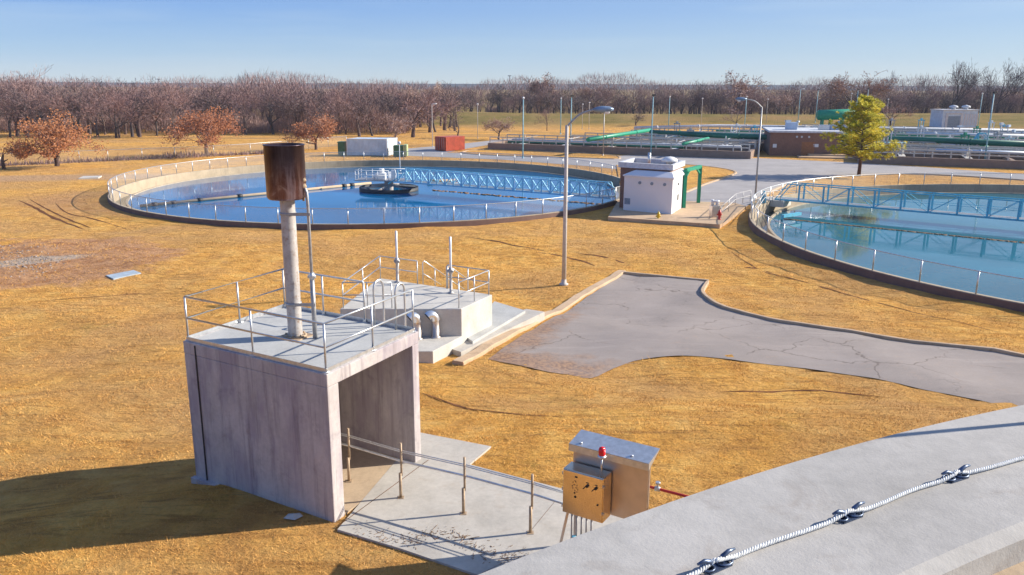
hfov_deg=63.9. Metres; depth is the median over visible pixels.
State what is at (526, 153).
grass island
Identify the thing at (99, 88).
bare tree
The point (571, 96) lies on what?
lamp post
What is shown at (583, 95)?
bare tree
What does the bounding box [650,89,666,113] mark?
bare tree
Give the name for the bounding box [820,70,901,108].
russet tree
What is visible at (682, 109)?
bare tree
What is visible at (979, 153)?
service pipe
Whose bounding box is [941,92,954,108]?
bare tree
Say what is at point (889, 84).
tall bare tree
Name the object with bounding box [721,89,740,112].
bare tree
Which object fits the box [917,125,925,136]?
gate hoist
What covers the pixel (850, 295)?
tyre track
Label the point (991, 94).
bare tree
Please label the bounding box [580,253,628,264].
tyre track
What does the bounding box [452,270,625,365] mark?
kerb
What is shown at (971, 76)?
tall bare tree
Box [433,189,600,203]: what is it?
floating foam
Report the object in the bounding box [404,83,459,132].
bare tree
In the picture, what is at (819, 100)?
bare tree
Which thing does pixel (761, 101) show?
bare tree
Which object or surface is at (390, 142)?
door
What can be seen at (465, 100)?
bare tree
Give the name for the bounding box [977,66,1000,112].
tall bare tree
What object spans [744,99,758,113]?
bare tree
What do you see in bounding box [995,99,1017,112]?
bare tree
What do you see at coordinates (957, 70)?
tall bare tree
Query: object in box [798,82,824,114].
bare tree
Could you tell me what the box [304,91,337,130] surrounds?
bare tree
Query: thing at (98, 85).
bare tree
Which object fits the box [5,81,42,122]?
bare tree
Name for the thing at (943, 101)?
bare tree
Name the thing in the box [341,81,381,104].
bare tree
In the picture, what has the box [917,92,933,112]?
bare tree
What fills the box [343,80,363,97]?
bare tree
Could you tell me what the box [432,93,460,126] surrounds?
bare tree
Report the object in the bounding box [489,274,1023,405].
parking pad
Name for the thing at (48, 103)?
bare tree
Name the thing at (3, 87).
bare tree
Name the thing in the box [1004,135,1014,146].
gate hoist
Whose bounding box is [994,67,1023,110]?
tall bare tree
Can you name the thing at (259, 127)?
undergrowth
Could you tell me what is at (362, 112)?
bare tree
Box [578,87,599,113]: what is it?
bare tree
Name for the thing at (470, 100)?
bare tree
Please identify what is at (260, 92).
bare tree
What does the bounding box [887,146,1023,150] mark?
service pipe
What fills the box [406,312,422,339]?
vent pipe
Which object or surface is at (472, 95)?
bare tree
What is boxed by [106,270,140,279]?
manhole slab
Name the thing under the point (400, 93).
bare tree
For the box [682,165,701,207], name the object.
hoist frame
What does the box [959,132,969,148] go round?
gate hoist
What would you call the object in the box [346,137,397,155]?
storage container
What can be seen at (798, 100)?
bare tree
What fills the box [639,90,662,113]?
bare tree
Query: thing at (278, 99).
bare tree
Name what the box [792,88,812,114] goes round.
bare tree
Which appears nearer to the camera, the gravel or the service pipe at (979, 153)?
the gravel
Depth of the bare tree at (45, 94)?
192.45 m
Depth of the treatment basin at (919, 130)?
179.15 m
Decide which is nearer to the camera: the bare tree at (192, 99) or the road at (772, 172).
the road at (772, 172)
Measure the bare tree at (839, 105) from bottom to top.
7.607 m
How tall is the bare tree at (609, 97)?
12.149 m
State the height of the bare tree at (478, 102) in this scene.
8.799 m
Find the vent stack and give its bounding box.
[262,143,317,340]
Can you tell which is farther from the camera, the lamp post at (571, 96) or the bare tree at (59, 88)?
the bare tree at (59, 88)
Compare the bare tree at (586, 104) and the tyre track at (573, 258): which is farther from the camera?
the bare tree at (586, 104)
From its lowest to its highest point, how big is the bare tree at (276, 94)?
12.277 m
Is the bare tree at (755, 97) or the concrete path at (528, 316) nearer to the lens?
the concrete path at (528, 316)
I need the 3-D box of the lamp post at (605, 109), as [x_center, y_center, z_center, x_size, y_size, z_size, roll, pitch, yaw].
[4.121,-5.017,45.826,2.786,10.006,0.520,0,14,0]
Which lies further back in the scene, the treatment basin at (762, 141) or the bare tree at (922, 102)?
the bare tree at (922, 102)
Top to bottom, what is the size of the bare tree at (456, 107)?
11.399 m
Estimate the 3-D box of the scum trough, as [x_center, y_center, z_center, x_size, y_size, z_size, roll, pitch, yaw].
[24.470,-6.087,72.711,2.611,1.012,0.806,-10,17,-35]
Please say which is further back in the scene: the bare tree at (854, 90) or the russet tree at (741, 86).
the bare tree at (854, 90)
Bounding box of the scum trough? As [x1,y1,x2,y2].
[780,212,801,220]
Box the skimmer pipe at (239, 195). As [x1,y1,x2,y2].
[140,182,371,206]
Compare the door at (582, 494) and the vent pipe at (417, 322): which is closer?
the door at (582, 494)
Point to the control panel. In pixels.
(605, 477)
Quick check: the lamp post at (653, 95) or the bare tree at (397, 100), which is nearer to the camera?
the lamp post at (653, 95)
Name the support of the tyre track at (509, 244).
on the ground at (60, 187)
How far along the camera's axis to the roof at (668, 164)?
74.24 m
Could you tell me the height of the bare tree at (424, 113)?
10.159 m
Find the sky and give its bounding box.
[0,0,1023,85]
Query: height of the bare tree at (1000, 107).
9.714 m
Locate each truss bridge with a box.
[397,168,614,198]
[775,182,1023,221]
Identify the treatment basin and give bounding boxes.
[488,134,1023,168]
[572,132,1023,155]
[629,127,1023,143]
[639,132,1023,149]
[701,126,1023,138]
[780,126,1023,133]
[802,124,1011,132]
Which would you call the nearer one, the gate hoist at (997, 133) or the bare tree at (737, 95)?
the gate hoist at (997, 133)
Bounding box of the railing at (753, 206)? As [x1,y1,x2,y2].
[750,173,1023,293]
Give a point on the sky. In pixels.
(777, 42)
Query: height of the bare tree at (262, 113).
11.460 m
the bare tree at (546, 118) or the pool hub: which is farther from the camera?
the bare tree at (546, 118)
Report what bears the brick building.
on the ground at (60, 187)
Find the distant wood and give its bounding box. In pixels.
[0,68,1023,109]
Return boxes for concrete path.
[337,432,622,574]
[452,309,544,356]
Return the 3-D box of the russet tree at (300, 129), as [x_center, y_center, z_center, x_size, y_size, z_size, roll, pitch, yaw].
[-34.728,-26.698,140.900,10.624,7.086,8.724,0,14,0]
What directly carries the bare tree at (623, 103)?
on the ground at (60, 187)
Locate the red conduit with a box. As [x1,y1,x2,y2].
[650,481,688,496]
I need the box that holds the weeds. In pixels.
[0,149,263,165]
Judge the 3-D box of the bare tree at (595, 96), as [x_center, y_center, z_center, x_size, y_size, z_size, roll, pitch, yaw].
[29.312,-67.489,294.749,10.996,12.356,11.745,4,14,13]
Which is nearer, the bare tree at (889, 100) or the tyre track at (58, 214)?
the tyre track at (58, 214)
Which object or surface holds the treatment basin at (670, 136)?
on the ground at (60, 187)
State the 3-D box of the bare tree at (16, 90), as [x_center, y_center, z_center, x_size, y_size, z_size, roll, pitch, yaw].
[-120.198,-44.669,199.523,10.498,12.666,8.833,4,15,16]
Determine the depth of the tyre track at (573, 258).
54.87 m
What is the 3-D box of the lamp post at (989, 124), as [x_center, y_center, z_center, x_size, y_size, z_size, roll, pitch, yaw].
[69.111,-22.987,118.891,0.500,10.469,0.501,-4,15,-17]
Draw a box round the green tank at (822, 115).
[816,109,854,124]
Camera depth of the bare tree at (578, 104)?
277.58 m
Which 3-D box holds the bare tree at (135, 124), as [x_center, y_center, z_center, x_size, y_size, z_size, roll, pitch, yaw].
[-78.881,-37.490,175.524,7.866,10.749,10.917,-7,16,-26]
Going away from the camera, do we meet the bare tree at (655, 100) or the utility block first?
the utility block
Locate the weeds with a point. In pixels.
(181, 156)
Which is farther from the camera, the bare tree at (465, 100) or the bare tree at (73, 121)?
the bare tree at (465, 100)
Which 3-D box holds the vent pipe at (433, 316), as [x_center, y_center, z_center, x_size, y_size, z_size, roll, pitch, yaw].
[-3.195,1.472,33.028,0.632,1.135,0.395,-7,16,-26]
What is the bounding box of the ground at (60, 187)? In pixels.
[0,87,1023,574]
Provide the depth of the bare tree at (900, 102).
283.77 m
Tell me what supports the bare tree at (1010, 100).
on the ground at (60, 187)
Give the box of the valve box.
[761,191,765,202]
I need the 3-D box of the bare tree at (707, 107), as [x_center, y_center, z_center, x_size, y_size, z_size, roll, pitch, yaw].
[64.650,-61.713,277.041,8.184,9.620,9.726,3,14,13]
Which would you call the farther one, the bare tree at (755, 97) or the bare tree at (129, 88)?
the bare tree at (755, 97)
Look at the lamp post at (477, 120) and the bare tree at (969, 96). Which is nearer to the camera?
the lamp post at (477, 120)
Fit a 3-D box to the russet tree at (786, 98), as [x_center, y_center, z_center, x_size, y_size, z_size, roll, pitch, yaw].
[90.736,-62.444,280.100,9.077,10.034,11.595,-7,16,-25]
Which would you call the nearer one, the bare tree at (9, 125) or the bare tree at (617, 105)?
the bare tree at (9, 125)
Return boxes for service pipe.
[508,141,683,148]
[511,139,741,150]
[716,130,1023,138]
[872,149,1023,158]
[874,144,1020,149]
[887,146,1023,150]
[890,130,1020,132]
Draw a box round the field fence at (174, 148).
[0,136,346,161]
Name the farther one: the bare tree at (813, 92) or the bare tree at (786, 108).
the bare tree at (813, 92)
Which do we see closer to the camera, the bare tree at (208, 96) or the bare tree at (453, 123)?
the bare tree at (453, 123)
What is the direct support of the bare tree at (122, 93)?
on the ground at (60, 187)
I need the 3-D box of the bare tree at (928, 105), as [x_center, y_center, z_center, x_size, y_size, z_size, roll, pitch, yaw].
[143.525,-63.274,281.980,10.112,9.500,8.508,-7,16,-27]
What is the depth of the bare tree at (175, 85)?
196.78 m
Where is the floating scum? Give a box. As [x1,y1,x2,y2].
[784,218,1023,242]
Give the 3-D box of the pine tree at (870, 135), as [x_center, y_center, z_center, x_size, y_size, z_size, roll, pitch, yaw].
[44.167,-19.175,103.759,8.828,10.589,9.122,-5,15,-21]
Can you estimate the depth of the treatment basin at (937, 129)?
169.22 m
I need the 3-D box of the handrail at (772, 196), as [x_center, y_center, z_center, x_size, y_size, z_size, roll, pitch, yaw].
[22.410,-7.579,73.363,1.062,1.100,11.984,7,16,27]
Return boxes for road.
[408,137,534,152]
[408,153,1023,205]
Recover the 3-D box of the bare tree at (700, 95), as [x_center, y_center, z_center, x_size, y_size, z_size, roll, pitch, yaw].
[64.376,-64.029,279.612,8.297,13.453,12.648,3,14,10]
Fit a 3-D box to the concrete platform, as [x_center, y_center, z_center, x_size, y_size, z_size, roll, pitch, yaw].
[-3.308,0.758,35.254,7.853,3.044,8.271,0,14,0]
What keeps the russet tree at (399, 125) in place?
on the ground at (60, 187)
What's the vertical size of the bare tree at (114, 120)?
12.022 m
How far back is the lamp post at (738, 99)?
82.52 m
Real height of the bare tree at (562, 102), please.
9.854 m
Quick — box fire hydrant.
[717,209,721,219]
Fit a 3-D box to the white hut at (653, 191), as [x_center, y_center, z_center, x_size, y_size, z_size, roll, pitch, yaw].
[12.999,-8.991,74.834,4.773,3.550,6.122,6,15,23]
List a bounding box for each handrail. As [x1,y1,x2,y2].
[721,190,750,213]
[754,190,780,218]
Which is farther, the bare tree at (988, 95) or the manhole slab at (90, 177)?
the bare tree at (988, 95)
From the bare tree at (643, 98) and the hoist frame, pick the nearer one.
the hoist frame
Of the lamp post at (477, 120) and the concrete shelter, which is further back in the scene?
the lamp post at (477, 120)
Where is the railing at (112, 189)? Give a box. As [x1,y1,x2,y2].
[107,151,620,223]
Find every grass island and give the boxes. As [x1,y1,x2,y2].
[464,149,618,157]
[616,165,733,189]
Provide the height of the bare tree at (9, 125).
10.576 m
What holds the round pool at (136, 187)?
on the ground at (60, 187)
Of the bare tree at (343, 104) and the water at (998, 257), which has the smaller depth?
the water at (998, 257)
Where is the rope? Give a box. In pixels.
[686,455,1023,574]
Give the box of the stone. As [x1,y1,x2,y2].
[284,513,302,519]
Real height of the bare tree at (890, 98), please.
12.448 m
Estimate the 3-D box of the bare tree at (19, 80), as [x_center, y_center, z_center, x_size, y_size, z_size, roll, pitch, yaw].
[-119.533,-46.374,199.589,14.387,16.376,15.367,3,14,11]
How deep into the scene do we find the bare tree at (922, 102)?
286.57 m
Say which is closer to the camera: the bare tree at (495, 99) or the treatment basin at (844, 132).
the treatment basin at (844, 132)
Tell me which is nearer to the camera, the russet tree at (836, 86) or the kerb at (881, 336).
the kerb at (881, 336)
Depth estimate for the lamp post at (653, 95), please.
131.74 m
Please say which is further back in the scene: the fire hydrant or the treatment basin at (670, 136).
the treatment basin at (670, 136)
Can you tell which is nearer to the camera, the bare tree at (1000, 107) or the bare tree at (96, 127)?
the bare tree at (96, 127)
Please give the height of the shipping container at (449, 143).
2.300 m
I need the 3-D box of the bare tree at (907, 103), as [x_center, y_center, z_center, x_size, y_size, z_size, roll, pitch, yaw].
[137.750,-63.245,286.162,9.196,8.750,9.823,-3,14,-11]
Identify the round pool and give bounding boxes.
[107,160,619,229]
[748,184,1023,311]
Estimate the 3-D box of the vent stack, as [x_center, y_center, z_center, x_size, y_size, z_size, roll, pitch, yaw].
[-5.185,-1.027,19.163,0.924,4.577,0.924,-9,17,-32]
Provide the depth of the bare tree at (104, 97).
198.16 m
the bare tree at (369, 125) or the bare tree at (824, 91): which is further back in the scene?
the bare tree at (824, 91)
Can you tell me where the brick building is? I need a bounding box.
[763,122,856,158]
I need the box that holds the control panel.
[559,429,659,542]
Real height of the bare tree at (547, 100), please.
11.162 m
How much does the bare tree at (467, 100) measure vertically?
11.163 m
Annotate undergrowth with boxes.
[0,92,1023,133]
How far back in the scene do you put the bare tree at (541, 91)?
288.52 m
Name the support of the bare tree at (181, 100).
on the ground at (60, 187)
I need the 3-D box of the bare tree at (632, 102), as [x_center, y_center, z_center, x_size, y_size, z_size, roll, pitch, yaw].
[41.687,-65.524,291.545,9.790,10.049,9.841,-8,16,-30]
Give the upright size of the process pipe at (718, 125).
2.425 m
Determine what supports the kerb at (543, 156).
on the road at (772, 172)
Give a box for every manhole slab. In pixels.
[78,176,101,178]
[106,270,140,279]
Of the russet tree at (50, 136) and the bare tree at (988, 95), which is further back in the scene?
the bare tree at (988, 95)
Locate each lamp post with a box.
[398,141,400,170]
[432,103,436,146]
[477,103,477,137]
[522,97,523,157]
[559,106,613,285]
[570,95,573,135]
[603,113,604,154]
[650,94,655,155]
[735,97,762,198]
[984,92,996,158]
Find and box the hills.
[1,82,1021,91]
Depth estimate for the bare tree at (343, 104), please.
209.73 m
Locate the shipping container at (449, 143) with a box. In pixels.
[435,135,464,150]
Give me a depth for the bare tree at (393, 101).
193.57 m
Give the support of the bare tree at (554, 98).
on the ground at (60, 187)
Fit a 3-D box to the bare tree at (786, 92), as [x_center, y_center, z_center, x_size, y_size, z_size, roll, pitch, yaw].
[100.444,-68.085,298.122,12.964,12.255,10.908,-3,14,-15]
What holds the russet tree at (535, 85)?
on the ground at (60, 187)
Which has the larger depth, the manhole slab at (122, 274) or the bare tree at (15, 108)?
the bare tree at (15, 108)
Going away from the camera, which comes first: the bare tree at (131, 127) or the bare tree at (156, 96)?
the bare tree at (131, 127)
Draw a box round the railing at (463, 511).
[341,428,562,533]
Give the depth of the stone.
18.20 m
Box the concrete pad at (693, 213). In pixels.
[608,201,745,228]
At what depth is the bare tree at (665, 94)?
294.81 m
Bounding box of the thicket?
[0,70,435,123]
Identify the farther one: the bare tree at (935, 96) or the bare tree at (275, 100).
the bare tree at (935, 96)
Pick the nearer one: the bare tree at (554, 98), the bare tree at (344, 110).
the bare tree at (344, 110)
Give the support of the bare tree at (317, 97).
on the ground at (60, 187)
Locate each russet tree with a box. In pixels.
[0,108,109,165]
[153,105,245,155]
[279,112,341,149]
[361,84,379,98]
[382,114,415,137]
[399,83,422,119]
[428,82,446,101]
[481,117,517,139]
[526,72,556,112]
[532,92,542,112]
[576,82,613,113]
[719,68,770,113]
[758,89,792,113]
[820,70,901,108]
[887,86,917,110]
[997,88,1023,112]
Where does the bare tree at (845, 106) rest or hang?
on the ground at (60, 187)
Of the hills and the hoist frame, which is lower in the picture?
the hoist frame
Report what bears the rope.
on the round tank at (964, 524)
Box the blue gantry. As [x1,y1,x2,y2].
[974,133,989,145]
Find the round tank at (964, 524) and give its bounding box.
[479,405,1023,574]
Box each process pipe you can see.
[586,128,650,146]
[634,124,1023,131]
[649,130,1023,146]
[682,137,709,149]
[906,132,1023,135]
[935,149,1023,158]
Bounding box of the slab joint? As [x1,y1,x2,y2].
[338,460,552,528]
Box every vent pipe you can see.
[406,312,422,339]
[425,310,440,338]
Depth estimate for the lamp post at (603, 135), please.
131.80 m
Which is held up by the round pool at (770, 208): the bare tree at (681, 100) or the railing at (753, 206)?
the railing at (753, 206)
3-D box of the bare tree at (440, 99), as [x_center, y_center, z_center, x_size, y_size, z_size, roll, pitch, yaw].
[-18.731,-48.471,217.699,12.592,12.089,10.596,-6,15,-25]
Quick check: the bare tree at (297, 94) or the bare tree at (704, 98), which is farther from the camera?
the bare tree at (704, 98)
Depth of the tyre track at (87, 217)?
70.30 m
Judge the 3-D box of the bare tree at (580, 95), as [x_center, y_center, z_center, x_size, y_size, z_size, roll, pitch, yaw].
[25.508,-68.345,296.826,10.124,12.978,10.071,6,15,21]
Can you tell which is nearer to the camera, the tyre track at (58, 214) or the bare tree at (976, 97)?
the tyre track at (58, 214)
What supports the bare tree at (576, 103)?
on the ground at (60, 187)
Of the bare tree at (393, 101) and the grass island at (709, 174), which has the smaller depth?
the grass island at (709, 174)
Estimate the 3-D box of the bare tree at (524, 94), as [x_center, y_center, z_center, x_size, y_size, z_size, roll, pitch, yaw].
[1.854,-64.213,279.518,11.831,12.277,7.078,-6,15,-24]
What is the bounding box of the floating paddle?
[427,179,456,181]
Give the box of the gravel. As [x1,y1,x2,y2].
[0,245,71,280]
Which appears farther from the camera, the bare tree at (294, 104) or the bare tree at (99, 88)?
the bare tree at (99, 88)
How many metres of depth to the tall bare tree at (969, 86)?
284.61 m
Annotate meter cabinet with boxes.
[709,199,719,217]
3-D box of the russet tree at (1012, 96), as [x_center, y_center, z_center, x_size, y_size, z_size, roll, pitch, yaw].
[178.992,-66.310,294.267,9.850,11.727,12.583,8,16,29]
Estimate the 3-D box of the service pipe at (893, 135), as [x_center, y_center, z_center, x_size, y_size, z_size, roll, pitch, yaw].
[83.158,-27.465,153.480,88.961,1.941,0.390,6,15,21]
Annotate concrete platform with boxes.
[340,256,524,362]
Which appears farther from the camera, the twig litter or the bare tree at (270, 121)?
the bare tree at (270, 121)
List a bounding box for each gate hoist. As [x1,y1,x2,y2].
[733,124,740,132]
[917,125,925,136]
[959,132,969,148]
[993,131,1002,139]
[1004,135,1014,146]
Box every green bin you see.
[337,141,346,154]
[393,144,407,155]
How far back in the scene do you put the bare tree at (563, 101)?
275.03 m
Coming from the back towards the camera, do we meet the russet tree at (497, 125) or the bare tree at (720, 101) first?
the bare tree at (720, 101)
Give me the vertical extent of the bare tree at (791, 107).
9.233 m
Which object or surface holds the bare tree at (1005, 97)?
on the ground at (60, 187)
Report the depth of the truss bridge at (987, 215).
72.57 m
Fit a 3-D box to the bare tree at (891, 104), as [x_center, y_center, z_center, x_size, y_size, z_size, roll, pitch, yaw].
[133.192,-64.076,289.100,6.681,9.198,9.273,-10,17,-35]
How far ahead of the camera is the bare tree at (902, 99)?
290.58 m
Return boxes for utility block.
[929,105,979,127]
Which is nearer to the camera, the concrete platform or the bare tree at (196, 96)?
the concrete platform
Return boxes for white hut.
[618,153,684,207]
[623,168,684,213]
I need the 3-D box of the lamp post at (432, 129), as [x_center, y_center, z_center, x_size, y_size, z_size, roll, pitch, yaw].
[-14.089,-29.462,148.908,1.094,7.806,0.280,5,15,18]
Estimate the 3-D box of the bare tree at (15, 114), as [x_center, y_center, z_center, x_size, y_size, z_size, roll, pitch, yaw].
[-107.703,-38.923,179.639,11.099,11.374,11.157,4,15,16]
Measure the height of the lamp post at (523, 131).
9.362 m
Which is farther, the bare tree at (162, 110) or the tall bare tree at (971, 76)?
the tall bare tree at (971, 76)
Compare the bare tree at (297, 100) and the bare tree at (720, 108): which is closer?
the bare tree at (297, 100)
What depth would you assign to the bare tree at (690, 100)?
294.09 m
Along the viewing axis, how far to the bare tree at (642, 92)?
295.69 m
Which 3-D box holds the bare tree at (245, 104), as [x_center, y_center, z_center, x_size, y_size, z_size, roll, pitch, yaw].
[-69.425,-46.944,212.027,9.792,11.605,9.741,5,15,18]
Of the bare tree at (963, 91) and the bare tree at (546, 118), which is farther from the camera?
the bare tree at (963, 91)
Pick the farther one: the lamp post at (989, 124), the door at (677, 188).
the lamp post at (989, 124)
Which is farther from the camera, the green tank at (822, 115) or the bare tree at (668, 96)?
the bare tree at (668, 96)
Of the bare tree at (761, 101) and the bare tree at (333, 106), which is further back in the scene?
the bare tree at (761, 101)
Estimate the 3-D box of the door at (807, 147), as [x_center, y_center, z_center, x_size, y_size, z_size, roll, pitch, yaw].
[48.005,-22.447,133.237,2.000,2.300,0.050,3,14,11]
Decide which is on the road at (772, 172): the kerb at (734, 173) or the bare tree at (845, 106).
the kerb at (734, 173)
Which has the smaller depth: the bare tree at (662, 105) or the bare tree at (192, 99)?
the bare tree at (192, 99)
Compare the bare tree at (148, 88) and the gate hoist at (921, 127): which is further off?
the bare tree at (148, 88)
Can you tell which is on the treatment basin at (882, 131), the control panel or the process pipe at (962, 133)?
the process pipe at (962, 133)
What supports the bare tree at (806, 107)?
on the ground at (60, 187)
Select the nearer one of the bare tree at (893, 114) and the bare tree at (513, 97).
the bare tree at (893, 114)
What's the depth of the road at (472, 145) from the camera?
147.95 m
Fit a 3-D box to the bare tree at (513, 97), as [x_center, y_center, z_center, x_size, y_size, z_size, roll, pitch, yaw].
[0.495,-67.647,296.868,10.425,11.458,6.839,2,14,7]
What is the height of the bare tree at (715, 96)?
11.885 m
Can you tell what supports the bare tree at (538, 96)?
on the ground at (60, 187)
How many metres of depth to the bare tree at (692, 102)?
280.04 m
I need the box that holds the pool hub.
[354,168,418,193]
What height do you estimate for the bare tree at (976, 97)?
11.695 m
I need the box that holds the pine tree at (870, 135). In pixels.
[819,94,907,175]
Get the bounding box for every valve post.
[394,231,400,282]
[448,236,453,293]
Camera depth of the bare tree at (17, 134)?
171.98 m
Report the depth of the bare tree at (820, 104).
286.84 m
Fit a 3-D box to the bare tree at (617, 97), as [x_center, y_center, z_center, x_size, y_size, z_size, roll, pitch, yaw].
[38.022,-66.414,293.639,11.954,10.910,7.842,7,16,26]
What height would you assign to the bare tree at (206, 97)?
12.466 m
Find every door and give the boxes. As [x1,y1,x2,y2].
[388,139,396,154]
[435,137,439,149]
[441,138,444,149]
[561,469,604,522]
[675,185,679,210]
[801,142,814,155]
[947,116,959,127]
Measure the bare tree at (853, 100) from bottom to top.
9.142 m
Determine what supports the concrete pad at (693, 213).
on the ground at (60, 187)
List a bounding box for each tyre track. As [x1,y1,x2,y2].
[7,290,189,304]
[19,200,81,228]
[28,198,89,227]
[57,205,131,230]
[419,392,561,416]
[472,237,546,251]
[538,252,601,268]
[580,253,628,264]
[724,389,881,396]
[730,251,1011,334]
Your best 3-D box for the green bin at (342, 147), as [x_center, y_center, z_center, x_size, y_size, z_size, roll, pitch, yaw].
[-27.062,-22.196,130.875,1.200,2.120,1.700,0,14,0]
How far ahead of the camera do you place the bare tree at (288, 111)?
186.13 m
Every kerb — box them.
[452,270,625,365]
[461,149,620,158]
[622,271,1023,357]
[685,164,736,192]
[755,173,1023,200]
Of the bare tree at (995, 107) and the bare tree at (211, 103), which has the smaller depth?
the bare tree at (211, 103)
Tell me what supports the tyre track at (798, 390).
on the ground at (60, 187)
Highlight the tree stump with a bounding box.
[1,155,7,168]
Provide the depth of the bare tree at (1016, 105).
285.84 m
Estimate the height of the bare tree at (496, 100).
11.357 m
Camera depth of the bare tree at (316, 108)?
192.73 m
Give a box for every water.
[128,167,618,223]
[770,193,1023,301]
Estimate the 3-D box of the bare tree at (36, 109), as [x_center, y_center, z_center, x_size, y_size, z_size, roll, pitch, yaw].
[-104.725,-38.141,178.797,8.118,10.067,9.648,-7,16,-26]
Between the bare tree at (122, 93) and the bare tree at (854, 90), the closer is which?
the bare tree at (122, 93)
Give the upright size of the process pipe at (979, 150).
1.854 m
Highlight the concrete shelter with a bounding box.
[183,268,420,522]
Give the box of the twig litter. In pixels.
[354,524,528,563]
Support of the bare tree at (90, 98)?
on the ground at (60, 187)
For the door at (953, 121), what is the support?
in the utility block
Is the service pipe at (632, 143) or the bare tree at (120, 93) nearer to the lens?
the service pipe at (632, 143)
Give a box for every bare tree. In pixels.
[0,64,60,116]
[0,76,13,99]
[0,83,41,137]
[0,84,42,136]
[0,85,41,133]
[0,88,35,136]
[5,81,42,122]
[6,80,36,108]
[7,91,57,136]
[13,92,43,130]
[16,86,75,125]
[27,78,63,123]
[31,83,74,130]
[32,82,79,128]
[42,86,94,130]
[51,78,104,134]
[58,84,104,127]
[65,74,113,109]
[70,95,118,135]
[76,91,116,134]
[81,80,150,137]
[83,75,123,130]
[85,75,114,114]
[89,79,164,136]
[95,78,145,117]
[95,82,120,116]
[101,80,151,127]
[104,90,140,134]
[106,90,146,137]
[107,76,166,136]
[115,78,150,107]
[123,91,158,135]
[135,80,180,130]
[137,73,164,113]
[138,87,185,135]
[151,75,204,126]
[154,83,203,137]
[161,86,208,118]
[162,79,200,115]
[177,87,201,112]
[178,82,225,114]
[189,83,235,134]
[190,84,227,113]
[191,80,239,114]
[199,85,241,112]
[217,84,257,129]
[217,86,266,134]
[225,86,257,108]
[229,87,258,116]
[234,85,253,115]
[247,86,281,119]
[248,83,299,132]
[255,84,295,119]
[256,81,307,115]
[258,88,291,134]
[259,90,280,119]
[271,90,310,132]
[272,82,318,127]
[273,87,323,125]
[275,77,304,108]
[276,88,317,128]
[279,86,311,131]
[296,83,336,113]
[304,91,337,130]
[304,95,326,131]
[306,80,353,132]
[309,82,329,105]
[318,78,352,113]
[318,85,365,133]
[318,91,347,118]
[320,86,355,117]
[321,92,360,117]
[332,87,367,119]
[333,97,369,117]
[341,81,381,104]
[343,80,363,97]
[349,89,380,136]
[350,88,381,135]
[366,94,403,121]
[372,85,410,113]
[372,88,395,109]
[380,91,411,121]
[390,88,419,117]
[395,88,450,136]
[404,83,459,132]
[408,85,440,126]
[409,81,448,131]
[411,91,435,126]
[423,83,461,125]
[425,80,469,129]
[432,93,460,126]
[437,93,468,130]
[441,84,470,126]
[441,116,463,135]
[456,84,480,111]
[457,89,474,111]
[459,89,480,111]
[462,84,486,111]
[470,98,485,111]
[471,95,485,111]
[484,87,504,111]
[485,84,503,111]
[488,85,510,111]
[501,94,518,112]
[501,100,515,112]
[502,85,526,112]
[504,83,531,112]
[509,92,527,109]
[519,75,558,102]
[523,88,540,112]
[532,108,553,124]
[536,87,557,112]
[538,86,559,112]
[541,87,563,112]
[551,91,574,112]
[553,86,582,113]
[554,90,566,112]
[569,95,584,113]
[571,85,594,110]
[572,95,582,113]
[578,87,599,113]
[580,95,592,113]
[583,83,605,113]
[589,81,610,113]
[589,83,624,113]
[592,86,615,104]
[608,87,631,113]
[611,94,631,113]
[614,91,632,113]
[620,91,635,113]
[627,90,646,113]
[632,84,649,112]
[632,111,647,124]
[633,95,651,113]
[636,82,651,113]
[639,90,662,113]
[649,94,661,113]
[650,82,676,113]
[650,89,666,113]
[656,83,677,113]
[657,93,672,113]
[664,88,681,113]
[666,88,693,113]
[668,89,688,113]
[671,91,687,113]
[680,90,705,113]
[680,91,706,113]
[690,79,710,113]
[690,87,708,113]
[692,92,714,113]
[695,86,726,113]
[695,96,716,113]
[702,86,732,113]
[710,98,729,113]
[714,89,729,113]
[719,106,754,123]
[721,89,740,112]
[727,94,749,113]
[729,89,759,113]
[734,91,764,113]
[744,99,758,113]
[745,87,764,113]
[756,93,765,113]
[763,96,774,113]
[776,93,796,113]
[777,81,814,114]
[777,83,803,108]
[782,93,802,113]
[791,91,810,114]
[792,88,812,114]
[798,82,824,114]
[798,97,813,113]
[804,94,826,114]
[810,96,827,110]
[814,79,832,105]
[814,95,837,109]
[825,94,842,109]
[834,100,845,108]
[837,94,847,108]
[843,93,862,107]
[847,83,865,103]
[875,90,898,113]
[876,100,915,125]
[882,70,896,105]
[883,96,903,113]
[885,85,899,110]
[888,89,910,112]
[888,90,912,112]
[896,95,921,112]
[908,90,928,112]
[908,92,933,112]
[917,74,933,112]
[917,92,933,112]
[922,85,947,111]
[923,91,943,108]
[928,86,949,107]
[937,90,951,108]
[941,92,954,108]
[946,83,986,108]
[948,62,980,108]
[949,57,984,91]
[950,94,967,108]
[951,61,981,100]
[960,85,992,108]
[960,88,979,108]
[968,81,1005,112]
[969,88,1004,112]
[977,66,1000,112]
[978,84,1006,112]
[979,100,1004,112]
[989,96,1010,112]
[990,87,1022,111]
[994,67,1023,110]
[995,60,1023,112]
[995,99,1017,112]
[1004,93,1023,112]
[1004,94,1023,112]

